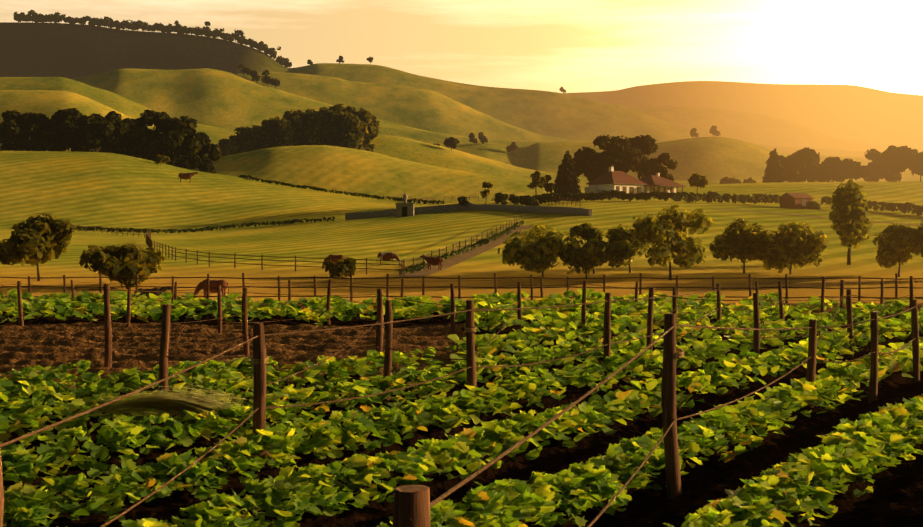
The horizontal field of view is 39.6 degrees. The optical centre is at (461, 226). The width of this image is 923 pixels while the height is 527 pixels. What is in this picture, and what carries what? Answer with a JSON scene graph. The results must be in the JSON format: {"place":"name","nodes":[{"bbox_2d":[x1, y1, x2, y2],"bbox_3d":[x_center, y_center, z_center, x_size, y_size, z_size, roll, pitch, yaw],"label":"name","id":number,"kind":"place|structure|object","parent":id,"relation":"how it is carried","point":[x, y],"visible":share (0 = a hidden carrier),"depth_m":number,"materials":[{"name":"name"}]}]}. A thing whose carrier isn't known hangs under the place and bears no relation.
{"place":"outdoors","nodes":[
{"label":"outdoors","id":0,"kind":"place"},
{"bbox_2d":[0,22,922,303],"bbox_3d":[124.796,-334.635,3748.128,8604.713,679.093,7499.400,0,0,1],"label":"terrain","id":1,"kind":"structure","parent":0,"point":[48,70],"depth_m":534.10,"materials":[{"name":"green plant"}]},
{"bbox_2d":[0,448,3,526],"bbox_3d":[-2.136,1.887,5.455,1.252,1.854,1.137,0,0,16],"label":"fence post","id":2,"kind":"object","parent":1,"relation":"on","point":[1,500],"visible":1,"depth_m":5.97,"materials":[{"name":"brown wood"}]},
{"bbox_2d":[17,281,23,326],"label":"fence post","id":3,"kind":"object","parent":1,"relation":"on","point":[20,313],"visible":0.67,"depth_m":30.54,"materials":[{"name":"brown wood"}]},
{"bbox_2d":[0,110,44,150],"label":"ridge tree","id":4,"kind":"object","parent":1,"relation":"on","point":[14,136],"visible":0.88,"depth_m":424.35,"materials":[{"name":"green plant"}]},
{"bbox_2d":[0,212,75,280],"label":"tree","id":5,"kind":"object","parent":1,"relation":"on","point":[32,241],"visible":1,"depth_m":96.18,"materials":[{"name":"green plant"}]},
{"bbox_2d":[17,112,65,150],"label":"ridge tree","id":6,"kind":"object","parent":1,"relation":"on","point":[54,125],"visible":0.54,"depth_m":426.03,"materials":[{"name":"green plant"}]},
{"bbox_2d":[38,108,83,151],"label":"ridge tree","id":7,"kind":"object","parent":1,"relation":"on","point":[47,144],"visible":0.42,"depth_m":426.23,"materials":[{"name":"green plant"}]},
{"bbox_2d":[62,115,97,151],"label":"ridge tree","id":8,"kind":"object","parent":1,"relation":"on","point":[73,127],"visible":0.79,"depth_m":418.15,"materials":[{"name":"green plant"}]},
{"bbox_2d":[70,111,121,151],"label":"ridge tree","id":9,"kind":"object","parent":1,"relation":"on","point":[113,116],"visible":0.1,"depth_m":431.84,"materials":[{"name":"green plant"}]},
{"bbox_2d":[81,120,129,152],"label":"ridge tree","id":10,"kind":"object","parent":1,"relation":"on","point":[100,134],"visible":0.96,"depth_m":411.10,"materials":[{"name":"green plant"}]},
{"bbox_2d":[104,284,111,367],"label":"fence post","id":11,"kind":"object","parent":1,"relation":"on","point":[108,339],"visible":0.79,"depth_m":21.60,"materials":[{"name":"brown wood"}]},
{"bbox_2d":[79,243,166,288],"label":"tree","id":12,"kind":"object","parent":1,"relation":"on","point":[123,260],"visible":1,"depth_m":91.10,"materials":[{"name":"green plant"}]},
{"bbox_2d":[105,118,151,158],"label":"ridge tree","id":13,"kind":"object","parent":1,"relation":"on","point":[133,149],"visible":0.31,"depth_m":418.75,"materials":[{"name":"green plant"}]},
{"bbox_2d":[126,288,130,326],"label":"fence post","id":14,"kind":"object","parent":1,"relation":"on","point":[128,318],"visible":0.69,"depth_m":30.48,"materials":[{"name":"brown wood"}]},
{"bbox_2d":[128,109,171,164],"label":"ridge tree","id":15,"kind":"object","parent":1,"relation":"on","point":[150,117],"visible":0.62,"depth_m":419.54,"materials":[{"name":"green plant"}]},
{"bbox_2d":[134,286,171,298],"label":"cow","id":16,"kind":"object","parent":1,"relation":"on","point":[158,290],"visible":0.48,"depth_m":84.27},
{"bbox_2d":[158,304,170,392],"bbox_3d":[-3.822,1.907,16.499,0.165,1.810,0.142,0,0,1],"label":"fence post","id":17,"kind":"object","parent":1,"relation":"on","point":[164,343],"visible":0.65,"depth_m":16.46,"materials":[{"name":"brown wood"}]},
{"bbox_2d":[149,116,201,169],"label":"ridge tree","id":18,"kind":"object","parent":1,"relation":"on","point":[167,133],"visible":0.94,"depth_m":419.07,"materials":[{"name":"green plant"}]},
{"bbox_2d":[23,216,334,232],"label":"hedge","id":19,"kind":"object","parent":1,"relation":"on","point":[211,228],"visible":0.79,"depth_m":252.04,"materials":[{"name":"green plant"}]},
{"bbox_2d":[167,132,211,166],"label":"ridge tree","id":20,"kind":"object","parent":1,"relation":"on","point":[204,139],"visible":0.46,"depth_m":423.54,"materials":[{"name":"green plant"}]},
{"bbox_2d":[190,143,221,173],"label":"ridge tree","id":21,"kind":"object","parent":1,"relation":"on","point":[212,151],"visible":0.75,"depth_m":425.64,"materials":[{"name":"green plant"}]},
{"bbox_2d":[193,279,228,298],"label":"cow","id":22,"kind":"object","parent":1,"relation":"on","point":[215,283],"visible":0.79,"depth_m":84.06},
{"bbox_2d":[217,285,221,333],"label":"fence post","id":23,"kind":"object","parent":1,"relation":"on","point":[219,309],"visible":0.58,"depth_m":28.46,"materials":[{"name":"brown wood"}]},
{"bbox_2d":[217,138,234,156],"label":"grove tree","id":24,"kind":"object","parent":1,"relation":"on","point":[226,147],"visible":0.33,"depth_m":718.09,"materials":[{"name":"green plant"}]},
{"bbox_2d":[228,135,241,153],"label":"grove tree","id":25,"kind":"object","parent":1,"relation":"on","point":[235,140],"visible":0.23,"depth_m":725.44,"materials":[{"name":"green plant"}]},
{"bbox_2d":[74,225,404,275],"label":"fence","id":26,"kind":"object","parent":1,"relation":"on","point":[148,240],"visible":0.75,"depth_m":110.59,"materials":[{"name":"brown wood"}]},
{"bbox_2d":[234,126,251,153],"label":"grove tree","id":27,"kind":"object","parent":1,"relation":"on","point":[241,131],"visible":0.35,"depth_m":728.94,"materials":[{"name":"green plant"}]},
{"bbox_2d":[243,125,262,150],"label":"grove tree","id":28,"kind":"object","parent":1,"relation":"on","point":[255,139],"visible":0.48,"depth_m":729.54,"materials":[{"name":"green plant"}]},
{"bbox_2d":[250,323,267,470],"bbox_3d":[-1.968,1.875,12.479,0.178,1.876,0.176,0,0,1],"label":"fence post","id":29,"kind":"object","parent":1,"relation":"on","point":[259,358],"visible":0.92,"depth_m":12.41,"materials":[{"name":"brown wood"}]},
{"bbox_2d":[257,119,276,148],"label":"grove tree","id":30,"kind":"object","parent":1,"relation":"on","point":[266,140],"visible":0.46,"depth_m":733.58,"materials":[{"name":"green plant"}]},
{"bbox_2d":[267,116,280,146],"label":"grove tree","id":31,"kind":"object","parent":1,"relation":"on","point":[271,128],"visible":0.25,"depth_m":734.19,"materials":[{"name":"green plant"}]},
{"bbox_2d":[273,118,295,146],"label":"grove tree","id":32,"kind":"object","parent":1,"relation":"on","point":[284,132],"visible":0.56,"depth_m":729.88,"materials":[{"name":"green plant"}]},
{"bbox_2d":[288,115,302,145],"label":"grove tree","id":33,"kind":"object","parent":1,"relation":"on","point":[296,123],"visible":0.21,"depth_m":737.52,"materials":[{"name":"green plant"}]},
{"bbox_2d":[301,112,320,144],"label":"grove tree","id":34,"kind":"object","parent":1,"relation":"on","point":[310,135],"visible":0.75,"depth_m":739.55,"materials":[{"name":"green plant"}]},
{"bbox_2d":[318,109,333,145],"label":"grove tree","id":35,"kind":"object","parent":1,"relation":"on","point":[325,120],"visible":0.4,"depth_m":744.53,"materials":[{"name":"green plant"}]},
{"bbox_2d":[326,279,331,324],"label":"fence post","id":36,"kind":"object","parent":1,"relation":"on","point":[329,293],"visible":0.5,"depth_m":31.39,"materials":[{"name":"brown wood"}]},
{"bbox_2d":[325,110,343,146],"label":"grove tree","id":37,"kind":"object","parent":1,"relation":"on","point":[335,130],"visible":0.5,"depth_m":741.42,"materials":[{"name":"green plant"}]},
{"bbox_2d":[323,257,356,277],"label":"field bush","id":38,"kind":"object","parent":1,"relation":"on","point":[345,267],"visible":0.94,"depth_m":98.55,"materials":[{"name":"green plant"}]},
{"bbox_2d":[238,174,445,203],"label":"hedge","id":39,"kind":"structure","parent":1,"relation":"on","point":[249,177],"depth_m":360.02,"materials":[{"name":"green plant"}]},
{"bbox_2d":[336,112,352,146],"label":"grove tree","id":40,"kind":"object","parent":1,"relation":"on","point":[343,128],"visible":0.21,"depth_m":738.44,"materials":[{"name":"green plant"}]},
{"bbox_2d":[340,114,368,150],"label":"grove tree","id":41,"kind":"object","parent":1,"relation":"on","point":[353,138],"visible":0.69,"depth_m":731.39,"materials":[{"name":"green plant"}]},
{"bbox_2d":[359,111,376,151],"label":"grove tree","id":42,"kind":"object","parent":1,"relation":"on","point":[366,117],"visible":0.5,"depth_m":752.21,"materials":[{"name":"green plant"}]},
{"bbox_2d":[377,252,400,263],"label":"cow","id":43,"kind":"object","parent":1,"relation":"on","point":[386,255],"visible":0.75,"depth_m":111.83},
{"bbox_2d":[395,193,414,217],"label":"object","id":44,"kind":"structure","parent":1,"relation":"on","point":[404,209],"depth_m":234.94,"materials":[{"name":"stone"}]},
{"bbox_2d":[345,203,472,219],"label":"field stone wall","id":45,"kind":"structure","parent":1,"relation":"on","point":[417,210],"depth_m":246.46,"materials":[{"name":"grey stone"}]},
{"bbox_2d":[393,485,430,526],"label":"fence post","id":46,"kind":"object","parent":1,"relation":"on","point":[412,502],"visible":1,"depth_m":4.66,"materials":[{"name":"brown wood"}]},
{"bbox_2d":[0,278,922,526],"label":"fence wires","id":47,"kind":"object","parent":46,"relation":"attached to","point":[472,476],"visible":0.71,"depth_m":16.36,"materials":[{"name":"metal"}]},
{"bbox_2d":[420,255,442,269],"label":"cow","id":48,"kind":"object","parent":1,"relation":"on","point":[433,261],"visible":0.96,"depth_m":105.70},
{"bbox_2d":[443,137,459,150],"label":"tree","id":49,"kind":"object","parent":1,"relation":"on","point":[451,142],"visible":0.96,"depth_m":799.18,"materials":[{"name":"green plant"}]},
{"bbox_2d":[450,284,454,333],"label":"fence post","id":50,"kind":"object","parent":1,"relation":"on","point":[452,309],"visible":0.6,"depth_m":27.77,"materials":[{"name":"brown wood"}]},
{"bbox_2d":[401,217,517,274],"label":"fence","id":51,"kind":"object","parent":1,"relation":"on","point":[461,242],"depth_m":128.93,"materials":[{"name":"brown wood"}]},
{"bbox_2d":[0,301,922,526],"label":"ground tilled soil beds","id":52,"kind":"object","parent":1,"relation":"on","point":[894,498],"visible":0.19,"depth_m":15.57,"materials":[{"name":"brown soil"}]},
{"bbox_2d":[242,288,249,355],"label":"fence post","id":53,"kind":"object","parent":52,"relation":"on","point":[245,326],"visible":0.65,"depth_m":23.87,"materials":[{"name":"brown wood"}]},
{"bbox_2d":[375,289,383,370],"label":"fence post","id":54,"kind":"object","parent":52,"relation":"on","point":[379,332],"visible":0.56,"depth_m":21.19,"materials":[{"name":"brown wood"}]},
{"bbox_2d":[383,300,392,399],"bbox_3d":[-1.041,1.920,17.777,0.116,1.792,0.188,0,0,40],"label":"fence post","id":55,"kind":"object","parent":52,"relation":"on","point":[388,343],"visible":0.46,"depth_m":17.76,"materials":[{"name":"brown wood"}]},
{"bbox_2d":[0,393,922,526],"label":"crop plants","id":56,"kind":"object","parent":52,"relation":"on","point":[883,436],"visible":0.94,"depth_m":11.50,"materials":[{"name":"green plant"}]},
{"bbox_2d":[0,288,922,351],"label":"crop plants","id":57,"kind":"object","parent":52,"relation":"on","point":[558,323],"visible":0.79,"depth_m":31.55,"materials":[{"name":"green plant"}]},
{"bbox_2d":[0,330,922,428],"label":"crop plants","id":58,"kind":"object","parent":52,"relation":"on","point":[820,389],"visible":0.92,"depth_m":17.76,"materials":[{"name":"green plant"}]},
{"bbox_2d":[90,383,245,431],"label":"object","id":59,"kind":"object","parent":58,"relation":"on","point":[178,403],"visible":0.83,"depth_m":14.25,"materials":[{"name":"plant"}]},
{"bbox_2d":[0,273,922,303],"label":"fence","id":60,"kind":"object","parent":1,"relation":"on","point":[640,287],"visible":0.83,"depth_m":40.77,"materials":[{"name":"brown wood"}]},
{"bbox_2d":[399,221,523,274],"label":"fence","id":61,"kind":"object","parent":1,"relation":"on","point":[418,267],"depth_m":127.07,"materials":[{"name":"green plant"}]},
{"bbox_2d":[396,225,532,276],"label":"field track","id":62,"kind":"structure","parent":1,"relation":"on","point":[460,258],"depth_m":120.53,"materials":[{"name":"brown soil"}]},
{"bbox_2d":[464,300,476,413],"bbox_3d":[0.108,1.872,16.104,0.166,1.886,0.187,0,0,1],"label":"fence post","id":63,"kind":"object","parent":1,"relation":"on","point":[470,327],"visible":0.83,"depth_m":16.09,"materials":[{"name":"brown wood"}]},
{"bbox_2d":[479,182,492,203],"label":"yard tree","id":64,"kind":"object","parent":1,"relation":"on","point":[485,193],"visible":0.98,"depth_m":261.35,"materials":[{"name":"green plant"}]},
{"bbox_2d":[416,195,580,206],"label":"paddock fence","id":65,"kind":"object","parent":1,"relation":"on","point":[423,198],"visible":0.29,"depth_m":232.05,"materials":[{"name":"brown wood"}]},
{"bbox_2d":[494,192,508,204],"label":"yard bush","id":66,"kind":"object","parent":1,"relation":"on","point":[501,197],"visible":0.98,"depth_m":245.14,"materials":[{"name":"green plant"}]},
{"bbox_2d":[517,282,521,330],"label":"fence post","id":67,"kind":"object","parent":1,"relation":"on","point":[519,314],"visible":0.56,"depth_m":28.66,"materials":[{"name":"brown wood"}]},
{"bbox_2d":[521,197,538,205],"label":"yard bush","id":68,"kind":"object","parent":1,"relation":"on","point":[528,201],"visible":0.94,"depth_m":230.78,"materials":[{"name":"green plant"}]},
{"bbox_2d":[471,204,591,215],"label":"yard stone wall","id":69,"kind":"structure","parent":1,"relation":"on","point":[561,210],"depth_m":205.43,"materials":[{"name":"grey stone"}]},
{"bbox_2d":[527,171,545,199],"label":"tree","id":70,"kind":"object","parent":1,"relation":"on","point":[538,180],"visible":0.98,"depth_m":278.54,"materials":[{"name":"green plant"}]},
{"bbox_2d":[498,222,593,276],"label":"orchard tree","id":71,"kind":"object","parent":1,"relation":"on","point":[536,250],"visible":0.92,"depth_m":97.17,"materials":[{"name":"green plant"}]},
{"bbox_2d":[543,175,553,193],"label":"tree","id":72,"kind":"object","parent":1,"relation":"on","point":[548,187],"visible":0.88,"depth_m":285.23,"materials":[{"name":"green plant"}]},
{"bbox_2d":[553,151,580,194],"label":"cypress","id":73,"kind":"object","parent":1,"relation":"on","point":[566,180],"visible":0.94,"depth_m":281.85,"materials":[{"name":"green plant"}]},
{"bbox_2d":[559,238,606,277],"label":"orchard tree","id":74,"kind":"object","parent":1,"relation":"on","point":[589,254],"visible":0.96,"depth_m":96.79,"materials":[{"name":"green plant"}]},
{"bbox_2d":[581,281,586,342],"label":"fence post","id":75,"kind":"object","parent":1,"relation":"on","point":[583,314],"visible":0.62,"depth_m":26.53,"materials":[{"name":"brown wood"}]},
{"bbox_2d":[569,222,607,273],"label":"orchard tree","id":76,"kind":"object","parent":1,"relation":"on","point":[587,231],"visible":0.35,"depth_m":101.79,"materials":[{"name":"green plant"}]},
{"bbox_2d":[574,134,639,180],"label":"tree","id":77,"kind":"object","parent":1,"relation":"on","point":[616,154],"visible":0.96,"depth_m":288.84,"materials":[{"name":"green plant"}]},
{"bbox_2d":[603,293,610,375],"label":"fence post","id":78,"kind":"object","parent":1,"relation":"on","point":[607,326],"visible":0.48,"depth_m":19.18,"materials":[{"name":"brown wood"}]},
{"bbox_2d":[604,224,650,272],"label":"orchard tree","id":79,"kind":"object","parent":1,"relation":"on","point":[623,245],"visible":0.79,"depth_m":101.72,"materials":[{"name":"green plant"}]},
{"bbox_2d":[586,166,686,197],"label":"farmhouse","id":80,"kind":"object","parent":1,"relation":"on","point":[611,179],"visible":0.71,"depth_m":263.15,"materials":[{"name":"tile"}]},
{"bbox_2d":[628,134,657,179],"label":"tree","id":81,"kind":"object","parent":1,"relation":"on","point":[643,145],"visible":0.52,"depth_m":295.83,"materials":[{"name":"green plant"}]},
{"bbox_2d":[514,190,779,204],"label":"house hedge","id":82,"kind":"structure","parent":1,"relation":"on","point":[646,196],"depth_m":237.06,"materials":[{"name":"green plant"}]},
{"bbox_2d":[646,287,653,350],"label":"fence post","id":83,"kind":"object","parent":1,"relation":"on","point":[649,340],"visible":0.56,"depth_m":22.69,"materials":[{"name":"brown wood"}]},
{"bbox_2d":[643,153,677,180],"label":"tree","id":84,"kind":"object","parent":1,"relation":"on","point":[655,164],"visible":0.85,"depth_m":287.54,"materials":[{"name":"green plant"}]},
{"bbox_2d":[630,204,713,279],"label":"orchard tree","id":85,"kind":"object","parent":1,"relation":"on","point":[665,230],"visible":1,"depth_m":96.09,"materials":[{"name":"green plant"}]},
{"bbox_2d":[661,313,683,498],"bbox_3d":[1.877,1.792,11.387,0.205,2.044,0.190,0,0,1],"label":"fence post","id":86,"kind":"object","parent":1,"relation":"on","point":[671,355],"visible":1,"depth_m":11.33,"materials":[{"name":"brown wood"}]},
{"bbox_2d":[688,173,708,192],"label":"tree","id":87,"kind":"object","parent":1,"relation":"on","point":[697,180],"visible":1,"depth_m":266.05,"materials":[{"name":"green plant"}]},
{"bbox_2d":[716,284,720,334],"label":"fence post","id":88,"kind":"object","parent":1,"relation":"on","point":[718,304],"visible":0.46,"depth_m":27.28,"materials":[{"name":"brown wood"}]},
{"bbox_2d":[709,218,769,272],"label":"orchard tree","id":89,"kind":"object","parent":1,"relation":"on","point":[738,239],"visible":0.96,"depth_m":101.14,"materials":[{"name":"green plant"}]},
{"bbox_2d":[753,293,759,353],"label":"fence post","id":90,"kind":"object","parent":1,"relation":"on","point":[756,335],"visible":0.54,"depth_m":21.52,"materials":[{"name":"brown wood"}]},
{"bbox_2d":[762,148,785,182],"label":"tree","id":91,"kind":"object","parent":1,"relation":"on","point":[774,170],"visible":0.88,"depth_m":403.10,"materials":[{"name":"green plant"}]},
{"bbox_2d":[778,281,784,319],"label":"fence post","id":92,"kind":"object","parent":1,"relation":"on","point":[781,309],"visible":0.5,"depth_m":28.71,"materials":[{"name":"brown wood"}]},
{"bbox_2d":[779,155,807,181],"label":"tree","id":93,"kind":"object","parent":1,"relation":"on","point":[790,171],"visible":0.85,"depth_m":411.40,"materials":[{"name":"green plant"}]},
{"bbox_2d":[760,222,829,273],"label":"orchard tree","id":94,"kind":"object","parent":1,"relation":"on","point":[794,245],"visible":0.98,"depth_m":100.17,"materials":[{"name":"green plant"}]},
{"bbox_2d":[777,193,814,208],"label":"field shed","id":95,"kind":"structure","parent":1,"relation":"on","point":[795,200],"depth_m":234.64,"materials":[{"name":"brown wood"}]},
{"bbox_2d":[786,147,830,181],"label":"tree","id":96,"kind":"object","parent":1,"relation":"on","point":[806,160],"visible":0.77,"depth_m":411.55,"materials":[{"name":"green plant"}]},
{"bbox_2d":[804,319,816,408],"bbox_3d":[4.586,2.019,16.858,0.172,1.587,0.142,0,0,-18],"label":"fence post","id":97,"kind":"object","parent":1,"relation":"on","point":[811,362],"visible":0.56,"depth_m":16.82,"materials":[{"name":"brown wood"}]},
{"bbox_2d":[813,156,844,181],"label":"tree","id":98,"kind":"object","parent":1,"relation":"on","point":[832,168],"visible":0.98,"depth_m":402.20,"materials":[{"name":"green plant"}]},
{"bbox_2d":[846,289,853,357],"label":"fence post","id":99,"kind":"object","parent":1,"relation":"on","point":[849,310],"visible":0.48,"depth_m":23.85,"materials":[{"name":"brown wood"}]},
{"bbox_2d":[829,179,872,264],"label":"tree","id":100,"kind":"object","parent":1,"relation":"on","point":[848,213],"visible":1,"depth_m":109.98,"materials":[{"name":"green plant"}]},
{"bbox_2d":[842,158,871,180],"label":"tree","id":101,"kind":"object","parent":1,"relation":"on","point":[855,170],"visible":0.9,"depth_m":402.45,"materials":[{"name":"green plant"}]},
{"bbox_2d":[820,196,922,215],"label":"hedge","id":102,"kind":"object","parent":1,"relation":"on","point":[905,207],"visible":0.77,"depth_m":229.96,"materials":[{"name":"green plant"}]},
{"bbox_2d":[868,311,877,403],"bbox_3d":[5.619,1.990,17.524,0.169,1.651,0.125,0,0,-36],"label":"fence post","id":103,"kind":"object","parent":1,"relation":"on","point":[873,389],"visible":0.56,"depth_m":17.50,"materials":[{"name":"brown wood"}]},
{"bbox_2d":[864,149,901,181],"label":"tree","id":104,"kind":"object","parent":1,"relation":"on","point":[877,165],"visible":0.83,"depth_m":414.81,"materials":[{"name":"green plant"}]},
{"bbox_2d":[872,223,922,276],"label":"orchard tree","id":105,"kind":"object","parent":1,"relation":"on","point":[897,244],"visible":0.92,"depth_m":98.37,"materials":[{"name":"green plant"}]},
{"bbox_2d":[881,145,917,181],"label":"tree","id":106,"kind":"object","parent":1,"relation":"on","point":[891,156],"visible":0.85,"depth_m":403.03,"materials":[{"name":"green plant"}]},
{"bbox_2d":[902,151,922,181],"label":"tree","id":107,"kind":"object","parent":1,"relation":"on","point":[916,168],"visible":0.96,"depth_m":397.28,"materials":[{"name":"green plant"}]},
{"bbox_2d":[911,300,919,383],"bbox_3d":[7.010,1.974,19.810,0.133,1.681,0.149,0,0,1],"label":"fence post","id":108,"kind":"object","parent":1,"relation":"on","point":[915,346],"visible":0.58,"depth_m":19.75,"materials":[{"name":"brown wood"}]},
{"bbox_2d":[0,0,922,94],"label":"sky","id":109,"kind":"structure","parent":0,"point":[576,46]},
{"bbox_2d":[720,208,920,225],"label":"farm track","id":110,"kind":"structure","parent":0,"point":[818,216],"depth_m":206.29,"materials":[{"name":"brown soil"}]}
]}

